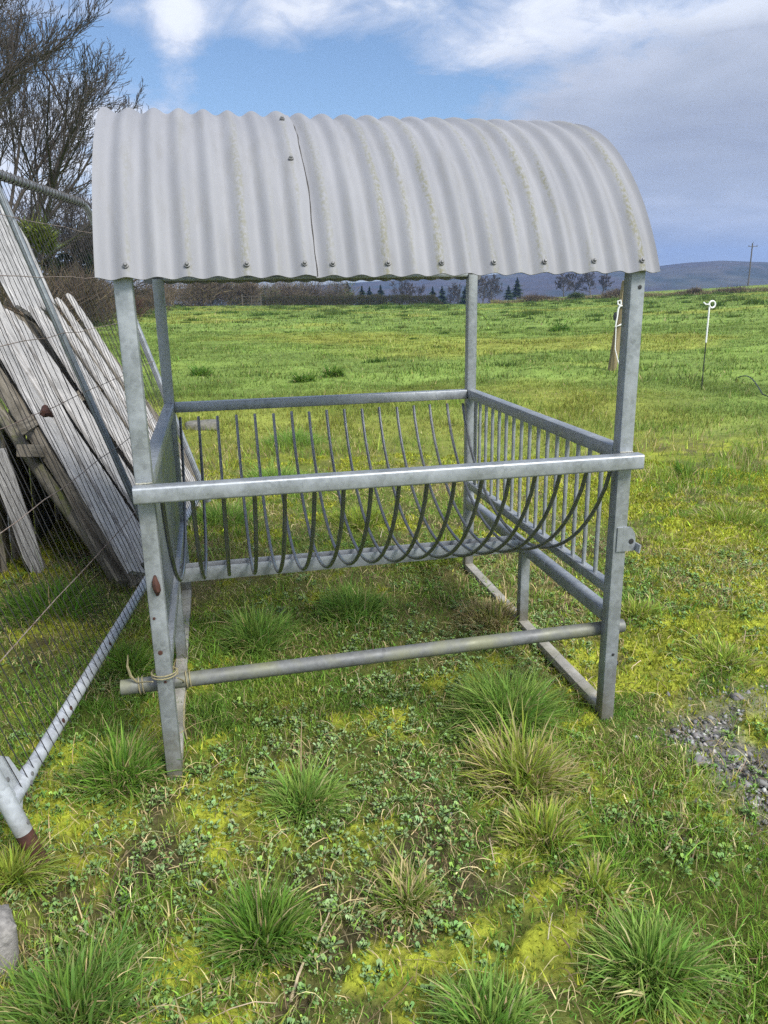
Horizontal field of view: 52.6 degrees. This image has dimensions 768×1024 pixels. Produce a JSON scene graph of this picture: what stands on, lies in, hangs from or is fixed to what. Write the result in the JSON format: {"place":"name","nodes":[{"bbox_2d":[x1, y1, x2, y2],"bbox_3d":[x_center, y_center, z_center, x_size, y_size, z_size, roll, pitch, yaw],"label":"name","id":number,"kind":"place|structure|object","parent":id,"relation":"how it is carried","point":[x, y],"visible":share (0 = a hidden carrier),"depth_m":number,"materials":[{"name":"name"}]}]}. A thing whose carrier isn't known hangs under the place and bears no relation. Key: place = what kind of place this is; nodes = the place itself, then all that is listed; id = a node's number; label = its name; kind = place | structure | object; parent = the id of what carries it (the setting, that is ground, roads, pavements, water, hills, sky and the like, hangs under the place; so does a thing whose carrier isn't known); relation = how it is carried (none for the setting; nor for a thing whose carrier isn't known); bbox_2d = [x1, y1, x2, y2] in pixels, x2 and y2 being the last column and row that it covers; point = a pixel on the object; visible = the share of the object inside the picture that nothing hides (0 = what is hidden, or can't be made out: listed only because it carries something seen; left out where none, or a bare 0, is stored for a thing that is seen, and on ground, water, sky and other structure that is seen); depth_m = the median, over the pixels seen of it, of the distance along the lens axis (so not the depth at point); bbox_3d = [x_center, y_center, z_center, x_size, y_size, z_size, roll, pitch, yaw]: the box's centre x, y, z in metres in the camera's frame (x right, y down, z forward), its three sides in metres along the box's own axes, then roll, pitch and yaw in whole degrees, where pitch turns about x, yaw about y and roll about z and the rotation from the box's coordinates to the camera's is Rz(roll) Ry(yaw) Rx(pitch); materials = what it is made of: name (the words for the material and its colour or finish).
{"place":"outdoors","nodes":[
{"label":"outdoors","id":0,"kind":"place"},
{"bbox_2d":[0,285,767,1023],"bbox_3d":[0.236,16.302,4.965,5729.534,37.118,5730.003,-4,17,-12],"label":"ground","id":1,"kind":"structure","parent":0,"point":[548,947],"depth_m":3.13,"materials":[{"name":"plant"}]},
{"bbox_2d":[0,528,6,571],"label":"board","id":2,"kind":"object","parent":1,"relation":"on","point":[3,555],"visible":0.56,"depth_m":4.63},
{"bbox_2d":[0,441,10,542],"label":"board","id":3,"kind":"object","parent":1,"relation":"on","point":[7,512],"depth_m":5.10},
{"bbox_2d":[0,904,19,980],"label":"rock","id":4,"kind":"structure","parent":1,"relation":"on","point":[9,948],"depth_m":1.90,"materials":[{"name":"stone"}]},
{"bbox_2d":[0,448,45,573],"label":"board","id":5,"kind":"object","parent":1,"relation":"on","point":[7,465],"visible":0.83,"depth_m":4.50,"materials":[{"name":"wood"}]},
{"bbox_2d":[0,410,63,572],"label":"plank wall","id":6,"kind":"structure","parent":1,"relation":"on","point":[40,506],"depth_m":5.06,"materials":[{"name":"wood"}]},
{"bbox_2d":[0,806,86,910],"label":"grass tussock","id":7,"kind":"object","parent":1,"relation":"on","point":[17,868],"depth_m":2.17,"materials":[{"name":"plant"}]},
{"bbox_2d":[15,285,87,325],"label":"thicket","id":8,"kind":"object","parent":1,"relation":"on","point":[60,310],"visible":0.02,"depth_m":25.91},
{"bbox_2d":[0,0,112,143],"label":"bare tree","id":9,"kind":"object","parent":1,"relation":"on","point":[4,80],"visible":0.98,"depth_m":17.18,"materials":[{"name":"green plant"}]},
{"bbox_2d":[0,206,112,341],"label":"gorse bush","id":10,"kind":"object","parent":1,"relation":"on","point":[35,245],"visible":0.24,"depth_m":12.14,"materials":[{"name":"plant"}]},
{"bbox_2d":[0,402,128,587],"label":"pole","id":11,"kind":"object","parent":1,"relation":"on","point":[12,432],"visible":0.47,"depth_m":4.50,"materials":[{"name":"wood"}]},
{"bbox_2d":[16,444,45,457],"bbox_3d":[-2.014,-0.351,4.499,0.090,0.127,0.252,1,16,7],"label":"timber","id":12,"kind":"object","parent":11,"relation":"on","point":[33,450],"visible":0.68,"depth_m":4.38,"materials":[{"name":"wood"}]},
{"bbox_2d":[0,543,143,637],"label":"grass tussock","id":13,"kind":"object","parent":1,"relation":"on","point":[36,597],"depth_m":4.06,"materials":[{"name":"plant"}]},
{"bbox_2d":[0,368,143,588],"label":"timber","id":14,"kind":"object","parent":1,"relation":"on","point":[10,402],"visible":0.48,"depth_m":4.51,"materials":[{"name":"wood"}]},
{"bbox_2d":[40,249,103,328],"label":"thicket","id":15,"kind":"object","parent":1,"relation":"on","point":[68,263],"visible":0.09,"depth_m":32.87,"materials":[{"name":"brown plant"}]},
{"bbox_2d":[0,0,148,311],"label":"bare tree","id":16,"kind":"object","parent":1,"relation":"on","point":[65,152],"visible":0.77,"depth_m":21.90,"materials":[{"name":"brown plant"}]},
{"bbox_2d":[60,216,93,267],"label":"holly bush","id":17,"kind":"object","parent":1,"relation":"on","point":[81,238],"visible":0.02,"depth_m":35.56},
{"bbox_2d":[42,256,116,330],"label":"thicket","id":18,"kind":"object","parent":1,"relation":"on","point":[81,294],"visible":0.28,"depth_m":30.01,"materials":[{"name":"plant"}]},
{"bbox_2d":[2,172,164,311],"bbox_3d":[-14.033,-11.033,33.016,8.318,6.995,7.776,2,16,10],"label":"bare tree","id":19,"kind":"object","parent":1,"relation":"on","point":[66,225],"visible":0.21,"depth_m":32.23,"materials":[{"name":"brown plant"}]},
{"bbox_2d":[73,925,100,944],"bbox_3d":[-0.772,1.085,1.996,0.114,0.031,0.027,9,19,30],"label":"stick","id":20,"kind":"object","parent":1,"relation":"on","point":[81,928],"visible":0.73,"depth_m":2.00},
{"bbox_2d":[0,293,200,583],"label":"picket panel","id":21,"kind":"object","parent":1,"relation":"on","point":[35,388],"visible":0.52,"depth_m":5.01,"materials":[{"name":"grey wood"}]},
{"bbox_2d":[0,235,40,319],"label":"board","id":22,"kind":"object","parent":21,"relation":"on","point":[25,300],"visible":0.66,"depth_m":5.98,"materials":[{"name":"wood"}]},
{"bbox_2d":[0,215,48,315],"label":"board","id":23,"kind":"object","parent":21,"relation":"on","point":[20,262],"visible":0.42,"depth_m":6.45,"materials":[{"name":"wood"}]},
{"bbox_2d":[0,201,56,307],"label":"board","id":24,"kind":"object","parent":23,"relation":"on","point":[35,261],"visible":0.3,"depth_m":6.85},
{"bbox_2d":[0,908,204,1023],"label":"grass tussock","id":25,"kind":"object","parent":1,"relation":"on","point":[35,1001],"depth_m":1.79,"materials":[{"name":"plant"}]},
{"bbox_2d":[92,280,116,325],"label":"thicket","id":26,"kind":"object","parent":1,"relation":"on","point":[112,314],"visible":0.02,"depth_m":41.47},
{"bbox_2d":[0,169,210,876],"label":"fence panel","id":27,"kind":"object","parent":1,"relation":"on","point":[15,784],"visible":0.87,"depth_m":3.40,"materials":[{"name":"metal"}]},
{"bbox_2d":[69,634,155,695],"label":"grass tussock","id":28,"kind":"object","parent":1,"relation":"on","point":[131,651],"depth_m":3.38,"materials":[{"name":"plant"}]},
{"bbox_2d":[99,288,150,320],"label":"thicket","id":29,"kind":"object","parent":1,"relation":"on","point":[138,307],"visible":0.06,"depth_m":46.97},
{"bbox_2d":[97,889,161,919],"bbox_3d":[-0.673,1.054,2.078,0.177,0.030,0.046,-11,19,-31],"label":"stick","id":30,"kind":"object","parent":1,"relation":"on","point":[125,905],"visible":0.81,"depth_m":2.08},
{"bbox_2d":[42,674,218,845],"bbox_3d":[-0.900,0.785,2.630,0.564,0.325,0.643,4,17,16],"label":"grass tussock","id":31,"kind":"object","parent":1,"relation":"on","point":[129,762],"depth_m":2.62,"materials":[{"name":"plant"}]},
{"bbox_2d":[104,280,183,316],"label":"thicket","id":32,"kind":"object","parent":1,"relation":"on","point":[145,301],"visible":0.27,"depth_m":55.50,"materials":[{"name":"plant"}]},
{"bbox_2d":[134,281,200,309],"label":"thicket","id":33,"kind":"object","parent":1,"relation":"on","point":[180,291],"visible":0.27,"depth_m":78.82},
{"bbox_2d":[144,282,222,306],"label":"shrub","id":34,"kind":"object","parent":1,"relation":"on","point":[203,292],"visible":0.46,"depth_m":100.70,"materials":[{"name":"plant"}]},
{"bbox_2d":[186,362,216,375],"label":"grass tussock","id":35,"kind":"object","parent":1,"relation":"on","point":[196,371],"depth_m":15.38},
{"bbox_2d":[184,419,219,430],"bbox_3d":[-2.176,-1.030,9.285,0.417,0.125,0.292,-4,17,-12],"label":"flat stone","id":36,"kind":"object","parent":1,"relation":"on","point":[209,423],"visible":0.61,"depth_m":9.17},
{"bbox_2d":[180,282,237,305],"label":"shrub","id":37,"kind":"object","parent":1,"relation":"on","point":[224,291],"visible":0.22,"depth_m":103.86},
{"bbox_2d":[203,972,241,998],"bbox_3d":[-0.379,1.115,1.841,0.104,0.033,0.032,-12,19,-33],"label":"stick","id":38,"kind":"object","parent":1,"relation":"on","point":[210,992],"visible":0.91,"depth_m":1.84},
{"bbox_2d":[186,470,281,534],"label":"grass tussock","id":39,"kind":"object","parent":1,"relation":"on","point":[213,512],"depth_m":5.55,"materials":[{"name":"plant"}]},
{"bbox_2d":[210,282,265,305],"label":"shrub","id":40,"kind":"object","parent":1,"relation":"on","point":[248,289],"visible":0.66,"depth_m":105.15,"materials":[{"name":"plant"}]},
{"bbox_2d":[241,294,261,305],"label":"field gate","id":41,"kind":"structure","parent":1,"relation":"on","point":[251,300],"depth_m":101.37,"materials":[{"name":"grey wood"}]},
{"bbox_2d":[224,282,282,305],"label":"shrub","id":42,"kind":"object","parent":1,"relation":"on","point":[267,295],"visible":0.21,"depth_m":112.15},
{"bbox_2d":[162,839,349,1005],"bbox_3d":[-0.331,0.979,1.983,0.504,0.266,0.582,-4,17,-12],"label":"grass tussock","id":43,"kind":"object","parent":1,"relation":"on","point":[250,917],"depth_m":1.96,"materials":[{"name":"plant"}]},
{"bbox_2d":[188,584,325,665],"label":"grass tussock","id":44,"kind":"object","parent":1,"relation":"on","point":[269,633],"depth_m":3.61,"materials":[{"name":"plant"}]},
{"bbox_2d":[224,452,318,478],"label":"grass tussock","id":45,"kind":"object","parent":1,"relation":"on","point":[266,473],"depth_m":6.69,"materials":[{"name":"plant"}]},
{"bbox_2d":[250,281,307,305],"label":"shrub","id":46,"kind":"object","parent":1,"relation":"on","point":[285,293],"visible":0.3,"depth_m":119.83,"materials":[{"name":"plant"}]},
{"bbox_2d":[241,419,341,450],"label":"grass tussock","id":47,"kind":"object","parent":1,"relation":"on","point":[302,434],"depth_m":8.37,"materials":[{"name":"plant"}]},
{"bbox_2d":[268,281,324,305],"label":"shrub","id":48,"kind":"object","parent":1,"relation":"on","point":[307,291],"visible":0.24,"depth_m":125.98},
{"bbox_2d":[215,721,386,857],"bbox_3d":[-0.255,0.844,2.527,0.491,0.246,0.533,-11,19,-31],"label":"grass tussock","id":49,"kind":"object","parent":1,"relation":"on","point":[309,787],"depth_m":2.50,"materials":[{"name":"plant"}]},
{"bbox_2d":[287,368,319,382],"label":"grass tussock","id":50,"kind":"object","parent":1,"relation":"on","point":[297,378],"depth_m":13.74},
{"bbox_2d":[289,912,329,1001],"bbox_3d":[-0.165,1.096,1.918,0.052,0.033,0.251,5,17,20],"label":"stick","id":51,"kind":"object","parent":1,"relation":"on","point":[296,980],"visible":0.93,"depth_m":1.88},
{"bbox_2d":[295,281,350,304],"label":"shrub","id":52,"kind":"object","parent":1,"relation":"on","point":[321,291],"visible":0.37,"depth_m":129.35,"materials":[{"name":"plant"}]},
{"bbox_2d":[314,363,348,377],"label":"grass tussock","id":53,"kind":"object","parent":1,"relation":"on","point":[329,372],"depth_m":15.00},
{"bbox_2d":[322,280,361,304],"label":"shrub","id":54,"kind":"object","parent":1,"relation":"on","point":[346,288],"visible":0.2,"depth_m":132.05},
{"bbox_2d":[285,568,415,642],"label":"grass tussock","id":55,"kind":"object","parent":1,"relation":"on","point":[343,602],"depth_m":3.97,"materials":[{"name":"plant"}]},
{"bbox_2d":[261,293,442,305],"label":"hedge","id":56,"kind":"object","parent":1,"relation":"on","point":[406,297],"visible":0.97,"depth_m":103.78,"materials":[{"name":"plant"}]},
{"bbox_2d":[357,286,369,304],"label":"conifer","id":57,"kind":"object","parent":1,"relation":"on","point":[362,291],"visible":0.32,"depth_m":182.65,"materials":[{"name":"green plant"}]},
{"bbox_2d":[317,492,412,546],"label":"grass tussock","id":58,"kind":"object","parent":1,"relation":"on","point":[353,516],"depth_m":5.49,"materials":[{"name":"plant"}]},
{"bbox_2d":[366,286,373,304],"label":"conifer","id":59,"kind":"object","parent":1,"relation":"on","point":[369,292],"visible":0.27,"depth_m":187.61,"materials":[{"name":"green plant"}]},
{"bbox_2d":[92,107,659,780],"bbox_3d":[-0.131,-0.432,3.320,1.745,2.271,1.813,-4,17,-12],"label":"hay feeder","id":60,"kind":"object","parent":1,"relation":"on","point":[200,195],"visible":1,"depth_m":2.52,"materials":[{"name":"grey metal"}]},
{"bbox_2d":[120,619,625,738],"bbox_3d":[0.023,0.563,2.780,1.844,0.330,0.129,-4,17,-12],"label":"steel pipe","id":61,"kind":"object","parent":60,"relation":"attached to","point":[144,685],"visible":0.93,"depth_m":2.76,"materials":[{"name":"metal"}]},
{"bbox_2d":[375,284,384,304],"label":"conifer","id":62,"kind":"object","parent":1,"relation":"on","point":[380,291],"visible":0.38,"depth_m":178.00,"materials":[{"name":"green plant"}]},
{"bbox_2d":[0,530,767,1023],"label":"weeds","id":63,"kind":"object","parent":1,"relation":"on","point":[326,942],"visible":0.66,"depth_m":2.41,"materials":[{"name":"green plant"}]},
{"bbox_2d":[0,451,767,1023],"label":"moss","id":64,"kind":"object","parent":1,"relation":"on","point":[654,665],"visible":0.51,"depth_m":3.64,"materials":[{"name":"green plant"}]},
{"bbox_2d":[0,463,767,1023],"bbox_3d":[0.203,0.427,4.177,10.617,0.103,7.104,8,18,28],"label":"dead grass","id":65,"kind":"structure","parent":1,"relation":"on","point":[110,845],"depth_m":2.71,"materials":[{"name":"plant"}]},
{"bbox_2d":[332,834,466,953],"bbox_3d":[0.032,0.992,2.089,0.380,0.148,0.404,-4,17,-12],"label":"grass tussock","id":66,"kind":"object","parent":1,"relation":"on","point":[411,887],"depth_m":2.08,"materials":[{"name":"plant"}]},
{"bbox_2d":[386,280,416,302],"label":"bare tree","id":67,"kind":"object","parent":1,"relation":"on","point":[401,290],"visible":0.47,"depth_m":196.45,"materials":[{"name":"grey plant"}]},
{"bbox_2d":[399,282,427,302],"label":"bare tree","id":68,"kind":"object","parent":1,"relation":"on","point":[419,291],"visible":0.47,"depth_m":194.64,"materials":[{"name":"grey plant"}]},
{"bbox_2d":[375,529,510,584],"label":"grass tussock","id":69,"kind":"object","parent":1,"relation":"on","point":[415,565],"depth_m":4.63,"materials":[{"name":"plant"}]},
{"bbox_2d":[437,286,449,304],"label":"conifer","id":70,"kind":"object","parent":1,"relation":"on","point":[442,297],"visible":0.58,"depth_m":187.15,"materials":[{"name":"green plant"}]},
{"bbox_2d":[444,282,461,303],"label":"bare tree","id":71,"kind":"object","parent":1,"relation":"on","point":[455,292],"visible":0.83,"depth_m":196.51,"materials":[{"name":"grey plant"}]},
{"bbox_2d":[457,287,465,303],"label":"conifer","id":72,"kind":"object","parent":1,"relation":"on","point":[463,301],"visible":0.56,"depth_m":181.94,"materials":[{"name":"green plant"}]},
{"bbox_2d":[406,922,568,1023],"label":"grass tussock","id":73,"kind":"object","parent":1,"relation":"on","point":[465,1006],"depth_m":1.74,"materials":[{"name":"plant"}]},
{"bbox_2d":[434,587,542,637],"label":"grass tussock","id":74,"kind":"object","parent":1,"relation":"on","point":[483,614],"depth_m":3.85,"materials":[{"name":"plant"}]},
{"bbox_2d":[477,274,501,303],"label":"bare tree","id":75,"kind":"object","parent":1,"relation":"on","point":[486,285],"visible":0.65,"depth_m":209.45,"materials":[{"name":"grey plant"}]},
{"bbox_2d":[478,275,503,299],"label":"bare tree","id":76,"kind":"object","parent":1,"relation":"on","point":[493,288],"visible":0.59,"depth_m":214.22,"materials":[{"name":"grey plant"}]},
{"bbox_2d":[503,285,514,299],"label":"conifer","id":77,"kind":"object","parent":1,"relation":"on","point":[507,295],"visible":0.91,"depth_m":204.34,"materials":[{"name":"green plant"}]},
{"bbox_2d":[509,277,523,298],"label":"conifer","id":78,"kind":"object","parent":1,"relation":"on","point":[516,290],"visible":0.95,"depth_m":198.88,"materials":[{"name":"green plant"}]},
{"bbox_2d":[427,650,608,762],"bbox_3d":[0.512,0.666,2.941,0.866,0.350,0.872,-4,17,-12],"label":"grass tussock","id":79,"kind":"object","parent":1,"relation":"on","point":[498,690],"depth_m":2.94,"materials":[{"name":"plant"}]},
{"bbox_2d":[428,696,646,829],"bbox_3d":[0.468,0.796,2.597,0.633,0.278,0.724,-12,19,-33],"label":"grass tussock","id":80,"kind":"object","parent":1,"relation":"on","point":[531,767],"depth_m":2.58,"materials":[{"name":"plant"}]},
{"bbox_2d":[473,784,608,884],"bbox_3d":[0.457,0.909,2.308,0.442,0.210,0.429,-4,17,-12],"label":"grass tussock","id":81,"kind":"object","parent":1,"relation":"on","point":[550,818],"depth_m":2.30,"materials":[{"name":"plant"}]},
{"bbox_2d":[548,319,571,331],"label":"grass tussock","id":82,"kind":"object","parent":1,"relation":"on","point":[556,327],"depth_m":29.14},
{"bbox_2d":[554,272,574,296],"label":"bare tree","id":83,"kind":"object","parent":1,"relation":"on","point":[561,280],"visible":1,"depth_m":207.62,"materials":[{"name":"grey plant"}]},
{"bbox_2d":[566,273,583,291],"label":"bare tree","id":84,"kind":"object","parent":1,"relation":"on","point":[575,285],"visible":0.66,"depth_m":210.50,"materials":[{"name":"grey plant"}]},
{"bbox_2d":[565,291,585,297],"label":"shrub","id":85,"kind":"object","parent":1,"relation":"on","point":[575,295],"visible":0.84,"depth_m":101.97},
{"bbox_2d":[560,742,592,812],"bbox_3d":[0.623,0.890,2.639,0.092,0.043,0.460,-2,16,-4],"label":"stick","id":86,"kind":"object","parent":1,"relation":"on","point":[585,785],"visible":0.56,"depth_m":2.54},
{"bbox_2d":[575,272,595,294],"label":"bare tree","id":87,"kind":"object","parent":1,"relation":"on","point":[587,276],"visible":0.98,"depth_m":208.22,"materials":[{"name":"grey plant"}]},
{"bbox_2d":[535,830,656,922],"bbox_3d":[0.592,0.982,2.107,0.366,0.133,0.388,5,17,21],"label":"grass tussock","id":88,"kind":"object","parent":1,"relation":"on","point":[593,865],"depth_m":2.09,"materials":[{"name":"plant"}]},
{"bbox_2d":[598,274,614,294],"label":"bare tree","id":89,"kind":"object","parent":1,"relation":"on","point":[603,283],"visible":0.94,"depth_m":210.54,"materials":[{"name":"grey plant"}]},
{"bbox_2d":[600,288,619,298],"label":"shrub","id":90,"kind":"object","parent":1,"relation":"on","point":[612,292],"visible":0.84,"depth_m":100.48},
{"bbox_2d":[608,280,623,370],"bbox_3d":[4.405,-3.473,14.605,0.300,1.686,0.260,7,18,27],"label":"wooden post","id":91,"kind":"object","parent":1,"relation":"on","point":[615,349],"visible":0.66,"depth_m":14.60,"materials":[{"name":"brown wood"}]},
{"bbox_2d":[490,286,767,302],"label":"field bank","id":92,"kind":"structure","parent":1,"relation":"on","point":[760,289],"depth_m":99.74,"materials":[{"name":"plant"}]},
{"bbox_2d":[516,290,560,300],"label":"shrub","id":93,"kind":"object","parent":92,"relation":"on","point":[531,297],"visible":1,"depth_m":102.73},
{"bbox_2d":[541,874,763,1023],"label":"grass tussock","id":94,"kind":"object","parent":1,"relation":"on","point":[641,946],"depth_m":1.82,"materials":[{"name":"plant"}]},
{"bbox_2d":[621,591,683,624],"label":"grass tussock","id":95,"kind":"object","parent":1,"relation":"on","point":[646,609],"depth_m":3.86,"materials":[{"name":"plant"}]},
{"bbox_2d":[596,458,722,498],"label":"grass tussock","id":96,"kind":"object","parent":1,"relation":"on","point":[661,475],"depth_m":6.49,"materials":[{"name":"plant"}]},
{"bbox_2d":[645,449,701,481],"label":"grass tussock","id":97,"kind":"object","parent":1,"relation":"on","point":[678,468],"depth_m":6.59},
{"bbox_2d":[664,823,700,850],"bbox_3d":[0.900,0.946,2.305,0.064,0.034,0.222,11,20,36],"label":"stick","id":98,"kind":"object","parent":1,"relation":"on","point":[677,832],"visible":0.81,"depth_m":2.30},
{"bbox_2d":[677,287,704,295],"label":"shrub","id":99,"kind":"object","parent":1,"relation":"on","point":[696,289],"visible":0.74,"depth_m":97.86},
{"bbox_2d":[701,300,715,387],"bbox_3d":[4.902,-2.539,11.835,0.198,1.328,0.050,-1,16,0],"label":"pigtail stake","id":100,"kind":"object","parent":1,"relation":"on","point":[709,305],"visible":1,"depth_m":11.74,"materials":[{"name":"white plastic"}]},
{"bbox_2d":[657,498,767,546],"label":"grass tussock","id":101,"kind":"object","parent":1,"relation":"on","point":[745,514],"depth_m":5.33,"materials":[{"name":"plant"}]},
{"bbox_2d":[675,624,767,687],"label":"grass tussock","id":102,"kind":"object","parent":1,"relation":"on","point":[720,649],"depth_m":3.39,"materials":[{"name":"plant"}]},
{"bbox_2d":[712,284,749,292],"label":"shrub","id":103,"kind":"object","parent":1,"relation":"on","point":[727,289],"visible":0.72,"depth_m":95.92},
{"bbox_2d":[747,242,757,285],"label":"utility pole","id":104,"kind":"object","parent":1,"relation":"on","point":[752,246],"visible":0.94,"depth_m":184.97,"materials":[{"name":"grey wood"}]},
{"bbox_2d":[737,375,767,396],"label":"hose","id":105,"kind":"object","parent":1,"relation":"on","point":[755,383],"visible":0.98,"depth_m":11.37,"materials":[{"name":"black plastic"}]},
{"bbox_2d":[0,0,767,289],"label":"sky","id":106,"kind":"structure","parent":0,"point":[679,88],"materials":[{"name":"blue"}]},
{"bbox_2d":[108,261,767,305],"bbox_3d":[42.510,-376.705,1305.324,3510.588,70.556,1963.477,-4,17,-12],"label":"hills","id":107,"kind":"structure","parent":0,"point":[704,275],"depth_m":1128.43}
]}

